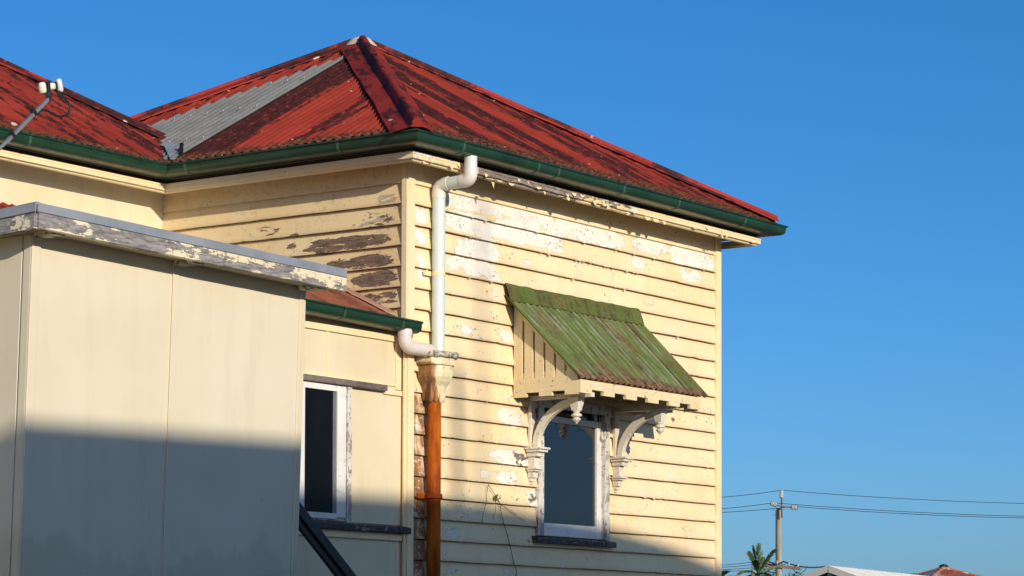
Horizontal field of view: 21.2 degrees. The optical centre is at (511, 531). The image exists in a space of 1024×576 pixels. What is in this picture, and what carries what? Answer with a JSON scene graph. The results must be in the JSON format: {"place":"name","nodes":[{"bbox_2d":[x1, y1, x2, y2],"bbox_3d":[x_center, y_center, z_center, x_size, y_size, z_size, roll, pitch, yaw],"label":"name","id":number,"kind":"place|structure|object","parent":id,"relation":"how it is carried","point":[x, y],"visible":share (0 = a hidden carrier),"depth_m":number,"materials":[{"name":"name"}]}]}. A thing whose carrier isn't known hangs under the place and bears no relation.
{"place":"outdoors","nodes":[
{"label":"outdoors","id":0,"kind":"place"},
{"bbox_2d":[0,0,1023,575],"label":"sky","id":1,"kind":"structure","parent":0,"point":[873,346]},
{"bbox_2d":[722,569,737,575],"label":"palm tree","id":2,"kind":"object","parent":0,"point":[724,573],"visible":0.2,"depth_m":94.48,"materials":[{"name":"green plant"}]},
{"bbox_2d":[802,565,924,575],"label":"gable house","id":3,"kind":"structure","parent":0,"point":[831,570],"depth_m":110.42,"materials":[{"name":"white metal"}]},
{"bbox_2d":[913,564,981,575],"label":"red roof house","id":4,"kind":"structure","parent":0,"point":[943,570],"depth_m":127.38,"materials":[{"name":"tile"}]},
{"label":"ground","id":5,"kind":"structure","parent":0,"visible":0},
{"bbox_2d":[0,201,346,575],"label":"fibro outhouse","id":6,"kind":"structure","parent":5,"relation":"on","point":[151,390],"depth_m":16.30,"materials":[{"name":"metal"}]},
{"bbox_2d":[299,502,355,575],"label":"staircase","id":7,"kind":"structure","parent":5,"relation":"on","point":[322,546],"depth_m":18.69,"materials":[{"name":"black metal"}]},
{"bbox_2d":[0,35,787,575],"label":"weatherboard house","id":8,"kind":"structure","parent":5,"relation":"on","point":[522,315],"depth_m":21.87,"materials":[{"name":"wood"}]},
{"bbox_2d":[0,78,70,149],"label":"satellite dish","id":9,"kind":"object","parent":8,"relation":"attached to","point":[46,88],"visible":1,"depth_m":17.15,"materials":[{"name":"grey metal"}]},
{"bbox_2d":[481,484,524,575],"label":"creeper","id":10,"kind":"object","parent":8,"relation":"attached to","point":[502,517],"visible":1,"depth_m":21.76,"materials":[{"name":"green plant"}]},
{"bbox_2d":[532,399,616,547],"bbox_3d":[0.491,-0.481,22.621,0.145,1.190,1.145,-2,-3,35],"label":"window frame","id":11,"kind":"structure","parent":8,"relation":"in","point":[572,491],"depth_m":22.69,"materials":[{"name":"white paint"}]},
{"bbox_2d":[736,542,780,575],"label":"palm tree","id":12,"kind":"object","parent":5,"relation":"on","point":[758,564],"visible":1,"depth_m":117.99,"materials":[{"name":"green plant"}]},
{"bbox_2d":[749,563,803,575],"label":"leafy tree","id":13,"kind":"object","parent":5,"relation":"on","point":[774,573],"visible":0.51,"depth_m":155.99,"materials":[{"name":"green plant"}]},
{"bbox_2d":[766,490,807,575],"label":"power pole","id":14,"kind":"object","parent":5,"relation":"on","point":[779,514],"visible":0.9,"depth_m":149.74,"materials":[{"name":"grey wood"}]},
{"bbox_2d":[769,561,916,573],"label":"power line","id":15,"kind":"object","parent":14,"relation":"attached to","point":[802,566],"visible":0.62,"depth_m":149.71,"materials":[{"name":"metal"}]},
{"bbox_2d":[722,506,1015,517],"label":"power line","id":16,"kind":"object","parent":14,"relation":"attached to","point":[877,512],"visible":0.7,"depth_m":150.51,"materials":[{"name":"metal"}]},
{"bbox_2d":[722,503,1023,516],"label":"power line","id":17,"kind":"object","parent":14,"relation":"attached to","point":[869,509],"visible":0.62,"depth_m":150.28,"materials":[{"name":"metal"}]},
{"bbox_2d":[727,490,1023,503],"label":"power line","id":18,"kind":"object","parent":14,"relation":"attached to","point":[878,497],"visible":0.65,"depth_m":150.34,"materials":[{"name":"metal"}]}
]}

